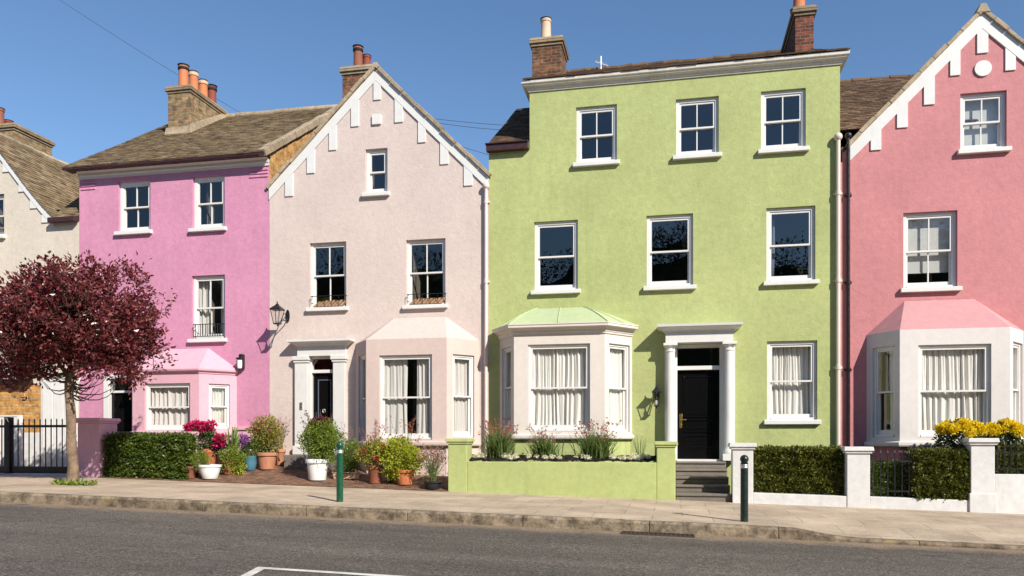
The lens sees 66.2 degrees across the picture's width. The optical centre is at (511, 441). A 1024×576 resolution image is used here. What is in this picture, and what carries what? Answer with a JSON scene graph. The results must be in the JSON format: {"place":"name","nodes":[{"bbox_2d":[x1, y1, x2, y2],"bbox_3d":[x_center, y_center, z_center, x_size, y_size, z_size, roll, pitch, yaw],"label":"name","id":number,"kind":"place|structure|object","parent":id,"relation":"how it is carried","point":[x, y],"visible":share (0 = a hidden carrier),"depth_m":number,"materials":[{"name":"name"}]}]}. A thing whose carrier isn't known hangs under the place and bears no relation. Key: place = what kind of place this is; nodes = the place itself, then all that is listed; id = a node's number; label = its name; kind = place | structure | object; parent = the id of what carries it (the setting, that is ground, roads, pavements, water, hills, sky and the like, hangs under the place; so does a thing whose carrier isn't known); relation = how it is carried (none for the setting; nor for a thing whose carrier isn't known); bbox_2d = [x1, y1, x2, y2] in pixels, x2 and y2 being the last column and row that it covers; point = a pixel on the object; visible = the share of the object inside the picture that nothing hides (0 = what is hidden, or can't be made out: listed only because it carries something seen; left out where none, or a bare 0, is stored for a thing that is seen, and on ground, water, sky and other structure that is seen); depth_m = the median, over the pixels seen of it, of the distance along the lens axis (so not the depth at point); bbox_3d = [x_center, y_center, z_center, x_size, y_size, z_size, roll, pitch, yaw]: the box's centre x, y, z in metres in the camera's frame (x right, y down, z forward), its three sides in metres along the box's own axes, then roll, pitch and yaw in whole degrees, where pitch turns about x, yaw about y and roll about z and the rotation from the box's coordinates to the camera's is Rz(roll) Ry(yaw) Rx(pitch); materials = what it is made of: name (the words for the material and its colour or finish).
{"place":"outdoors","nodes":[
{"label":"outdoors","id":0,"kind":"place"},
{"bbox_2d":[105,464,447,490],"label":"patio","id":1,"kind":"structure","parent":0,"point":[279,474],"depth_m":18.07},
{"bbox_2d":[102,431,199,479],"bbox_3d":[-8.522,0.355,18.590,2.348,1.254,0.749,0,0,12],"label":"hedge","id":2,"kind":"object","parent":1,"relation":"on","point":[154,455],"visible":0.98,"depth_m":18.35,"materials":[{"name":"green plant"}]},
{"bbox_2d":[182,418,227,463],"bbox_3d":[-7.556,0.038,19.480,1.234,1.233,0.804,0,0,2],"label":"flower pot","id":3,"kind":"object","parent":1,"relation":"on","point":[205,428],"visible":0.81,"depth_m":19.33,"materials":[{"name":"orange ceramic"}]},
{"bbox_2d":[189,450,221,478],"bbox_3d":[-7.141,0.518,18.271,0.782,0.688,0.516,0,0,12],"label":"flower pot","id":4,"kind":"object","parent":1,"relation":"on","point":[207,469],"visible":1,"depth_m":18.15,"materials":[{"name":"ceramic"}]},
{"bbox_2d":[216,443,248,474],"bbox_3d":[-6.676,0.471,18.710,0.788,0.889,0.630,0,0,37],"label":"potted plant","id":5,"kind":"object","parent":1,"relation":"on","point":[231,463],"visible":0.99,"depth_m":18.60,"materials":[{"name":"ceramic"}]},
{"bbox_2d":[213,425,259,455],"bbox_3d":[-6.913,0.099,19.531,1.253,1.093,1.144,0,0,12],"label":"flower pot","id":6,"kind":"object","parent":1,"relation":"on","point":[235,439],"visible":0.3,"depth_m":19.45,"materials":[{"name":"ceramic"}]},
{"bbox_2d":[239,432,258,470],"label":"flower pot","id":7,"kind":"object","parent":1,"relation":"on","point":[249,450],"visible":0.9,"depth_m":19.06,"materials":[{"name":"ceramic"}]},
{"bbox_2d":[244,414,286,468],"bbox_3d":[-6.040,-0.012,19.263,0.924,1.372,0.991,0,0,-44],"label":"flower pot","id":8,"kind":"object","parent":1,"relation":"on","point":[266,459],"visible":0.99,"depth_m":19.13,"materials":[{"name":"ceramic"}]},
{"bbox_2d":[271,417,289,464],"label":"flower pot","id":9,"kind":"object","parent":1,"relation":"on","point":[280,457],"visible":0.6,"depth_m":19.65,"materials":[{"name":"ceramic"}]},
{"bbox_2d":[297,409,347,479],"bbox_3d":[-4.354,0.069,17.982,1.213,1.621,0.911,0,0,12],"label":"flower pot","id":10,"kind":"object","parent":1,"relation":"on","point":[322,445],"visible":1,"depth_m":17.82,"materials":[{"name":"ceramic"}]},
{"bbox_2d":[332,422,361,478],"bbox_3d":[-3.739,0.199,18.153,1.031,1.312,1.234,0,0,43],"label":"flower trough","id":11,"kind":"object","parent":1,"relation":"on","point":[349,459],"visible":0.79,"depth_m":17.99,"materials":[{"name":"beige ceramic"}]},
{"bbox_2d":[353,419,390,483],"bbox_3d":[-3.090,0.202,17.633,0.996,1.461,0.723,0,0,12],"label":"flower pot","id":12,"kind":"object","parent":1,"relation":"on","point":[374,467],"visible":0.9,"depth_m":17.49,"materials":[{"name":"ceramic"}]},
{"bbox_2d":[374,417,426,484],"bbox_3d":[-2.497,0.179,17.486,1.252,1.549,0.929,0,0,12],"label":"flower pot","id":13,"kind":"object","parent":1,"relation":"on","point":[400,468],"visible":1,"depth_m":17.32,"materials":[{"name":"orange ceramic"}]},
{"bbox_2d":[415,443,447,488],"bbox_3d":[-1.737,0.526,17.037,0.698,0.993,0.784,0,0,40],"label":"flower pot","id":14,"kind":"object","parent":1,"relation":"on","point":[432,483],"visible":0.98,"depth_m":16.96,"materials":[{"name":"plastic"}]},
{"bbox_2d":[0,502,1023,575],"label":"road","id":15,"kind":"structure","parent":0,"point":[37,539],"depth_m":9.36,"materials":[{"name":"grey asphalt"}]},
{"bbox_2d":[241,567,397,575],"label":"road marking","id":16,"kind":"object","parent":15,"relation":"on","point":[254,571],"visible":1,"depth_m":7.60,"materials":[{"name":"paint"}]},
{"bbox_2d":[0,491,1023,550],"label":"kerb","id":17,"kind":"structure","parent":15,"relation":"on","point":[695,528],"depth_m":12.12,"materials":[{"name":"stone"}]},
{"bbox_2d":[620,531,694,537],"bbox_3d":[2.104,1.364,11.364,1.051,0.090,0.330,0,0,12],"label":"drain grate","id":18,"kind":"object","parent":15,"relation":"on","point":[658,534],"visible":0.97,"depth_m":11.34,"materials":[{"name":"metal"}]},
{"bbox_2d":[0,474,1023,544],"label":"pavement","id":19,"kind":"structure","parent":0,"point":[971,527],"depth_m":13.82,"materials":[{"name":"beige concrete"}]},
{"bbox_2d":[0,473,65,475],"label":"path threshold","id":20,"kind":"object","parent":19,"relation":"on","point":[46,474],"depth_m":18.88,"materials":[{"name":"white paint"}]},
{"bbox_2d":[0,417,67,473],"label":"iron gate","id":21,"kind":"structure","parent":20,"relation":"on","point":[8,426],"depth_m":19.05,"materials":[{"name":"black metal"}]},
{"bbox_2d":[49,478,97,484],"bbox_3d":[-8.914,0.814,16.042,1.158,0.161,0.566,0,0,12],"label":"weed clump","id":22,"kind":"object","parent":19,"relation":"on","point":[71,482],"visible":0.99,"depth_m":15.92,"materials":[{"name":"green plant"}]},
{"bbox_2d":[0,250,177,484],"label":"street tree","id":23,"kind":"object","parent":19,"relation":"on","point":[68,323],"visible":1,"depth_m":15.57,"materials":[{"name":"red plant"}]},
{"bbox_2d":[99,477,446,491],"bbox_3d":[-5.525,0.974,17.605,8.417,0.283,0.097,0,0,12],"label":"patio edging","id":24,"kind":"object","parent":19,"relation":"on","point":[278,484],"visible":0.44,"depth_m":17.50,"materials":[{"name":"beige stone"}]},
{"bbox_2d":[336,442,343,501],"bbox_3d":[-2.982,0.546,13.615,0.130,1.093,0.130,0,0,12],"label":"bollard","id":25,"kind":"object","parent":19,"relation":"on","point":[339,472],"visible":0.96,"depth_m":13.57,"materials":[{"name":"green metal"}]},
{"bbox_2d":[740,455,748,521],"bbox_3d":[3.524,0.732,11.921,0.130,1.063,0.130,0,0,12],"label":"bollard","id":26,"kind":"object","parent":19,"relation":"on","point":[744,459],"visible":0.98,"depth_m":11.87,"materials":[{"name":"metal"}]},
{"bbox_2d":[0,0,1023,170],"label":"sky","id":27,"kind":"structure","parent":0,"point":[65,78],"materials":[{"name":"blue"}]},
{"bbox_2d":[469,454,656,461],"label":"soil","id":28,"kind":"structure","parent":0,"point":[568,457],"depth_m":16.64,"materials":[{"name":"brown soil"}]},
{"bbox_2d":[478,417,520,457],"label":"flowering grass","id":29,"kind":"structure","parent":28,"relation":"on","point":[495,445],"depth_m":17.01,"materials":[{"name":"green plant"}]},
{"bbox_2d":[525,423,564,456],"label":"flowering grass","id":30,"kind":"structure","parent":28,"relation":"on","point":[542,448],"depth_m":16.83,"materials":[{"name":"green plant"}]},
{"bbox_2d":[567,417,621,458],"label":"flowering grass","id":31,"kind":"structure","parent":28,"relation":"on","point":[593,446],"depth_m":16.57,"materials":[{"name":"green plant"}]},
{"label":"driveway","id":32,"kind":"structure","parent":0,"visible":0},
{"bbox_2d":[0,415,22,465],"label":"board fence","id":33,"kind":"object","parent":32,"relation":"on","point":[17,417],"visible":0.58,"depth_m":20.26,"materials":[{"name":"white paint"}]},
{"bbox_3d":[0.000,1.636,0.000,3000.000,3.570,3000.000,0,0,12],"label":"ground","id":34,"kind":"structure","parent":0,"visible":0},
{"bbox_2d":[0,107,78,465],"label":"terraced house","id":35,"kind":"structure","parent":34,"relation":"on","point":[39,200],"depth_m":21.37,"materials":[{"name":"beige paint"}]},
{"bbox_2d":[41,374,76,465],"bbox_3d":[-12.164,-0.456,21.106,1.094,2.701,0.070,0,0,12],"label":"garage door","id":36,"kind":"structure","parent":35,"relation":"in","point":[52,405],"depth_m":21.10,"materials":[{"name":"white paint"}]},
{"bbox_2d":[76,418,198,477],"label":"garden wall","id":37,"kind":"structure","parent":34,"relation":"on","point":[91,446],"depth_m":18.58,"materials":[{"name":"paint"}]},
{"bbox_2d":[60,63,337,464],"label":"terraced house","id":38,"kind":"structure","parent":34,"relation":"on","point":[181,198],"depth_m":20.41,"materials":[{"name":"pink paint"}]},
{"bbox_2d":[112,393,131,431],"bbox_3d":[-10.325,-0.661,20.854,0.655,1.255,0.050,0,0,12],"label":"front door","id":39,"kind":"structure","parent":38,"relation":"in","point":[121,403],"depth_m":20.83,"materials":[{"name":"black paint"}]},
{"bbox_2d":[114,181,152,235],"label":"window","id":40,"kind":"structure","parent":38,"relation":"in","point":[138,230],"depth_m":20.79,"materials":[{"name":"white paint"}]},
{"bbox_2d":[146,383,189,430],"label":"window","id":41,"kind":"structure","parent":38,"relation":"in","point":[149,427],"depth_m":19.82,"materials":[{"name":"white paint"}]},
{"bbox_2d":[151,387,188,424],"bbox_3d":[-8.607,-0.858,19.878,1.268,1.139,0.092,0,0,12],"label":"curtain","id":42,"kind":"object","parent":38,"relation":"hanging from","point":[174,396],"visible":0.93,"depth_m":19.89,"materials":[{"name":"white fabric"}]},
{"bbox_2d":[131,348,238,464],"bbox_3d":[-8.558,-0.710,19.999,3.111,3.391,0.820,0,0,12],"label":"bay window","id":43,"kind":"structure","parent":38,"relation":"in","point":[199,367],"depth_m":19.81,"materials":[{"name":"pink paint"}]},
{"bbox_2d":[199,281,209,333],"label":"curtain","id":44,"kind":"object","parent":38,"relation":"hanging from","point":[204,293],"visible":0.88,"depth_m":20.55,"materials":[{"name":"white fabric"}]},
{"bbox_2d":[187,275,226,342],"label":"window","id":45,"kind":"structure","parent":38,"relation":"in","point":[196,310],"depth_m":20.37,"materials":[{"name":"white paint"}]},
{"bbox_2d":[188,176,226,232],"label":"window","id":46,"kind":"structure","parent":38,"relation":"in","point":[211,227],"depth_m":20.35,"materials":[{"name":"white paint"}]},
{"bbox_2d":[193,323,224,337],"bbox_3d":[-7.800,-2.862,20.237,0.860,0.329,0.131,0,0,12],"label":"window guard","id":47,"kind":"object","parent":38,"relation":"attached to","point":[195,336],"visible":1,"depth_m":20.17,"materials":[{"name":"black metal"}]},
{"bbox_2d":[211,388,224,422],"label":"curtain","id":48,"kind":"object","parent":38,"relation":"hanging from","point":[218,399],"visible":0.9,"depth_m":19.99,"materials":[{"name":"white fabric"}]},
{"bbox_2d":[209,384,228,428],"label":"window","id":49,"kind":"structure","parent":38,"relation":"in","point":[226,408],"depth_m":19.97,"materials":[{"name":"white paint"}]},
{"bbox_2d":[221,280,223,333],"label":"curtain","id":50,"kind":"object","parent":38,"relation":"hanging from","point":[222,315],"visible":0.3,"depth_m":20.47,"materials":[{"name":"white fabric"}]},
{"bbox_2d":[236,354,244,369],"bbox_3d":[-6.886,-2.030,19.939,0.140,0.390,0.229,0,0,12],"label":"bulkhead lamp","id":51,"kind":"object","parent":38,"relation":"attached to","point":[241,362],"visible":1,"depth_m":19.91,"materials":[{"name":"white glass"}]},
{"bbox_2d":[265,44,491,475],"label":"terraced house","id":52,"kind":"structure","parent":34,"relation":"on","point":[377,185],"depth_m":19.34,"materials":[{"name":"paint"}]},
{"bbox_2d":[269,301,289,326],"bbox_3d":[-5.713,-3.131,19.465,0.283,0.619,0.692,0,0,12],"label":"wall lantern","id":53,"kind":"object","parent":52,"relation":"attached to","point":[276,307],"depth_m":19.28,"materials":[{"name":"black metal"}]},
{"bbox_2d":[313,373,332,434],"bbox_3d":[-4.705,-0.651,19.718,0.611,2.132,0.093,0,0,12],"label":"front door","id":54,"kind":"structure","parent":52,"relation":"in","point":[322,382],"depth_m":19.73,"materials":[{"name":"black paint"}]},
{"bbox_2d":[306,242,348,311],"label":"window","id":55,"kind":"structure","parent":52,"relation":"in","point":[342,244],"depth_m":19.69,"materials":[{"name":"white paint"}]},
{"bbox_2d":[311,295,346,306],"bbox_3d":[-4.548,-3.496,19.574,0.946,0.263,0.154,0,0,12],"label":"window box","id":56,"kind":"object","parent":52,"relation":"on","point":[341,302],"visible":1,"depth_m":19.55,"materials":[{"name":"ceramic"}]},
{"bbox_2d":[360,355,364,440],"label":"window","id":57,"kind":"structure","parent":52,"relation":"in","point":[362,359],"depth_m":19.22,"materials":[{"name":"white paint"}]},
{"bbox_2d":[361,149,389,197],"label":"window","id":58,"kind":"structure","parent":52,"relation":"in","point":[371,192],"depth_m":19.41,"materials":[{"name":"white paint"}]},
{"bbox_2d":[385,359,407,432],"bbox_3d":[-2.784,-1.056,18.715,0.628,1.930,0.068,0,0,12],"label":"curtain","id":59,"kind":"object","parent":52,"relation":"hanging from","point":[396,376],"visible":0.93,"depth_m":18.71,"materials":[{"name":"white fabric"}]},
{"bbox_2d":[380,355,431,439],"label":"window","id":60,"kind":"structure","parent":52,"relation":"in","point":[426,436],"depth_m":18.56,"materials":[{"name":"white paint"}]},
{"bbox_2d":[356,317,480,475],"bbox_3d":[-2.399,-0.966,18.758,3.260,4.105,0.795,0,0,12],"label":"bay window","id":61,"kind":"structure","parent":52,"relation":"in","point":[441,338],"depth_m":18.57,"materials":[{"name":"paint"}]},
{"bbox_2d":[417,359,429,432],"bbox_3d":[-2.049,-1.047,18.555,0.448,1.914,0.067,0,0,12],"label":"curtain","id":62,"kind":"object","parent":52,"relation":"hanging from","point":[423,413],"visible":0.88,"depth_m":18.57,"materials":[{"name":"white fabric"}]},
{"bbox_2d":[402,239,447,309],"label":"window","id":63,"kind":"structure","parent":52,"relation":"in","point":[436,241],"depth_m":19.18,"materials":[{"name":"white paint"}]},
{"bbox_2d":[407,293,445,303],"bbox_3d":[-2.062,-3.460,19.068,0.982,0.241,0.154,0,0,12],"label":"window box","id":64,"kind":"object","parent":52,"relation":"on","point":[422,300],"visible":1,"depth_m":19.03,"materials":[{"name":"ceramic"}]},
{"bbox_2d":[454,359,467,431],"bbox_3d":[-1.257,-1.071,18.680,0.587,1.902,0.109,0,0,-38],"label":"curtain","id":65,"kind":"object","parent":52,"relation":"hanging from","point":[461,389],"visible":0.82,"depth_m":18.73,"materials":[{"name":"white fabric"}]},
{"bbox_2d":[453,354,472,437],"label":"window","id":66,"kind":"structure","parent":52,"relation":"in","point":[456,434],"depth_m":18.73,"materials":[{"name":"white paint"}]},
{"bbox_2d":[445,438,677,499],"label":"planter wall","id":67,"kind":"structure","parent":34,"relation":"on","point":[643,480],"depth_m":16.30,"materials":[{"name":"paint"}]},
{"bbox_2d":[485,0,849,492],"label":"terraced house","id":68,"kind":"structure","parent":34,"relation":"on","point":[634,208],"depth_m":17.91,"materials":[{"name":"green paint"}]},
{"bbox_2d":[504,347,510,427],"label":"window","id":69,"kind":"structure","parent":68,"relation":"in","point":[506,351],"depth_m":18.58,"materials":[{"name":"white paint"}]},
{"bbox_2d":[509,352,510,420],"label":"curtain","id":70,"kind":"object","parent":68,"relation":"hanging from","point":[509,386],"visible":0.23,"depth_m":18.56,"materials":[{"name":"white fabric"}]},
{"bbox_2d":[531,220,580,294],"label":"window","id":71,"kind":"structure","parent":68,"relation":"in","point":[552,289],"depth_m":18.49,"materials":[{"name":"white paint"}]},
{"bbox_2d":[528,344,589,430],"bbox_3d":[1.076,-1.217,17.826,1.408,1.964,0.145,0,0,12],"label":"window","id":72,"kind":"structure","parent":68,"relation":"in","point":[556,346],"depth_m":17.81,"materials":[{"name":"white paint"}]},
{"bbox_2d":[533,348,585,424],"bbox_3d":[1.091,-1.220,17.902,1.417,1.920,0.105,0,0,12],"label":"curtain","id":73,"kind":"object","parent":68,"relation":"hanging from","point":[559,367],"visible":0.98,"depth_m":17.91,"materials":[{"name":"white fabric"}]},
{"bbox_2d":[492,306,638,461],"bbox_3d":[1.146,-0.833,17.972,3.439,4.639,0.919,0,0,12],"label":"bay window","id":74,"kind":"structure","parent":68,"relation":"in","point":[570,325],"depth_m":17.79,"materials":[{"name":"beige paint"}]},
{"bbox_2d":[573,105,619,167],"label":"window","id":75,"kind":"structure","parent":68,"relation":"in","point":[613,160],"depth_m":18.32,"materials":[{"name":"white paint"}]},
{"bbox_2d":[609,348,622,425],"bbox_3d":[2.315,-1.212,17.963,0.665,1.930,0.097,0,0,-39],"label":"curtain","id":76,"kind":"object","parent":68,"relation":"hanging from","point":[616,380],"visible":0.53,"depth_m":18.03,"materials":[{"name":"white fabric"}]},
{"bbox_2d":[609,344,627,431],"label":"window","id":77,"kind":"structure","parent":68,"relation":"in","point":[624,428],"depth_m":18.05,"materials":[{"name":"white paint"}]},
{"bbox_2d":[652,384,660,408],"bbox_3d":[3.275,-1.022,17.814,0.201,0.556,0.340,0,0,12],"label":"wall lantern","id":78,"kind":"object","parent":68,"relation":"attached to","point":[656,391],"depth_m":17.72,"materials":[{"name":"black metal"}]},
{"bbox_2d":[643,214,695,290],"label":"window","id":79,"kind":"structure","parent":68,"relation":"in","point":[683,284],"depth_m":17.98,"materials":[{"name":"white paint"}]},
{"bbox_2d":[673,97,721,160],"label":"window","id":80,"kind":"structure","parent":68,"relation":"in","point":[701,154],"depth_m":17.86,"materials":[{"name":"white paint"}]},
{"bbox_2d":[677,370,718,458],"bbox_3d":[4.241,-0.618,17.895,0.934,2.022,0.127,0,0,12],"label":"front door","id":81,"kind":"structure","parent":68,"relation":"in","point":[697,390],"depth_m":17.91,"materials":[{"name":"black paint"}]},
{"bbox_2d":[771,215,774,275],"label":"curtain","id":82,"kind":"object","parent":68,"relation":"hanging from","point":[773,249],"visible":0.35,"depth_m":17.76,"materials":[{"name":"grey fabric"}]},
{"bbox_2d":[758,89,809,154],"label":"window","id":83,"kind":"structure","parent":68,"relation":"in","point":[799,147],"depth_m":17.48,"materials":[{"name":"white paint"}]},
{"bbox_2d":[763,206,818,285],"bbox_3d":[6.180,-4.330,17.443,1.168,1.734,0.290,0,0,12],"label":"window","id":84,"kind":"structure","parent":68,"relation":"in","point":[810,278],"depth_m":17.44,"materials":[{"name":"white paint"}]},
{"bbox_2d":[772,347,810,413],"bbox_3d":[6.254,-1.360,17.647,1.031,1.700,0.097,0,0,12],"label":"curtain","id":85,"kind":"object","parent":68,"relation":"hanging from","point":[791,363],"visible":0.79,"depth_m":17.65,"materials":[{"name":"white fabric"}]},
{"bbox_2d":[764,341,820,423],"bbox_3d":[6.206,-1.305,17.437,1.194,1.847,0.290,0,0,12],"label":"window","id":86,"kind":"structure","parent":68,"relation":"in","point":[811,418],"depth_m":17.43,"materials":[{"name":"white paint"}]},
{"bbox_2d":[728,438,1023,513],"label":"garden wall","id":87,"kind":"structure","parent":34,"relation":"on","point":[990,491],"depth_m":15.04,"materials":[{"name":"white paint"}]},
{"bbox_2d":[870,450,917,497],"bbox_3d":[7.370,0.624,15.134,0.898,0.932,0.045,0,0,12],"label":"railing","id":88,"kind":"object","parent":87,"relation":"on","point":[894,461],"visible":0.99,"depth_m":15.13,"materials":[{"name":"black metal"}]},
{"bbox_2d":[995,441,1023,473],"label":"railing","id":89,"kind":"object","parent":87,"relation":"on","point":[1010,452],"visible":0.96,"depth_m":14.72,"materials":[{"name":"black metal"}]},
{"bbox_2d":[840,3,1023,494],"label":"terraced house","id":90,"kind":"structure","parent":34,"relation":"on","point":[906,154],"depth_m":16.75,"materials":[{"name":"pink paint"}]},
{"bbox_2d":[874,346,894,436],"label":"window","id":91,"kind":"structure","parent":90,"relation":"in","point":[878,432],"depth_m":16.90,"materials":[{"name":"white paint"}]},
{"bbox_2d":[890,351,893,429],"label":"curtain","id":92,"kind":"object","parent":90,"relation":"hanging from","point":[891,397],"visible":0.42,"depth_m":16.70,"materials":[{"name":"white fabric"}]},
{"bbox_2d":[907,218,948,273],"bbox_3d":[9.008,-4.290,17.097,1.022,1.255,0.050,0,0,12],"label":"roller blind","id":93,"kind":"object","parent":90,"relation":"attached to","point":[918,238],"visible":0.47,"depth_m":17.08,"materials":[{"name":"white fabric"}]},
{"bbox_2d":[900,211,962,292],"bbox_3d":[8.967,-4.064,16.880,1.202,1.722,0.300,0,0,12],"label":"window","id":94,"kind":"structure","parent":90,"relation":"in","point":[927,286],"depth_m":16.88,"materials":[{"name":"white paint"}]},
{"bbox_2d":[864,299,1023,494],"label":"bay window","id":95,"kind":"structure","parent":90,"relation":"in","point":[912,324],"depth_m":16.28,"materials":[{"name":"white paint"}]},
{"bbox_2d":[922,349,983,429],"bbox_3d":[9.105,-1.042,16.273,1.337,1.848,0.119,0,0,12],"label":"curtain","id":96,"kind":"object","parent":90,"relation":"hanging from","point":[961,369],"visible":0.84,"depth_m":16.28,"materials":[{"name":"white fabric"}]},
{"bbox_2d":[918,344,989,436],"bbox_3d":[9.084,-1.043,16.196,1.364,1.894,0.145,0,0,12],"label":"window","id":97,"kind":"structure","parent":90,"relation":"in","point":[986,392],"depth_m":16.15,"materials":[{"name":"white paint"}]},
{"bbox_2d":[964,99,997,145],"bbox_3d":[10.029,-6.795,16.889,0.862,1.213,0.050,0,0,12],"label":"roller blind","id":98,"kind":"object","parent":90,"relation":"attached to","point":[989,131],"visible":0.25,"depth_m":16.86,"materials":[{"name":"white fabric"}]},
{"bbox_2d":[957,92,1011,154],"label":"window","id":99,"kind":"structure","parent":90,"relation":"in","point":[1000,146],"depth_m":16.68,"materials":[{"name":"white paint"}]},
{"bbox_2d":[1013,342,1019,421],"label":"window","id":100,"kind":"structure","parent":90,"relation":"in","point":[1016,347],"depth_m":16.45,"materials":[{"name":"white paint"}]},
{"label":"front garden","id":101,"kind":"structure","parent":0,"visible":0},
{"bbox_2d":[676,461,731,501],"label":"door steps","id":102,"kind":"structure","parent":101,"relation":"on","point":[702,480],"depth_m":16.63,"materials":[{"name":"grey stone"}]},
{"bbox_2d":[753,444,844,495],"bbox_3d":[5.725,0.612,15.843,1.934,1.138,0.720,0,0,12],"label":"hedge","id":103,"kind":"object","parent":101,"relation":"on","point":[806,469],"visible":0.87,"depth_m":15.62,"materials":[{"name":"green plant"}]},
{"bbox_2d":[870,459,906,496],"bbox_3d":[7.399,0.841,15.616,0.789,1.027,0.628,0,0,12],"label":"hedge","id":104,"kind":"object","parent":101,"relation":"on","point":[890,476],"visible":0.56,"depth_m":15.43,"materials":[{"name":"green plant"}]},
{"bbox_2d":[904,445,970,500],"bbox_3d":[8.214,0.642,15.183,1.176,1.151,0.796,0,0,12],"label":"hedge","id":105,"kind":"object","parent":101,"relation":"on","point":[939,473],"visible":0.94,"depth_m":14.93,"materials":[{"name":"green plant"}]},
{"bbox_2d":[931,417,988,448],"bbox_3d":[8.867,0.397,15.372,1.187,1.766,0.976,0,0,12],"label":"chrysanthemum bush","id":106,"kind":"object","parent":101,"relation":"on","point":[963,428],"visible":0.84,"depth_m":15.22,"materials":[{"name":"yellow plant"}]},
{"bbox_2d":[984,417,1023,455],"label":"chrysanthemum bush","id":107,"kind":"object","parent":101,"relation":"on","point":[1013,428],"visible":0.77,"depth_m":15.03,"materials":[{"name":"yellow plant"}]},
{"bbox_2d":[995,441,1022,473],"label":"hedge","id":108,"kind":"object","parent":101,"relation":"on","point":[1013,461],"visible":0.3,"depth_m":14.94,"materials":[{"name":"green plant"}]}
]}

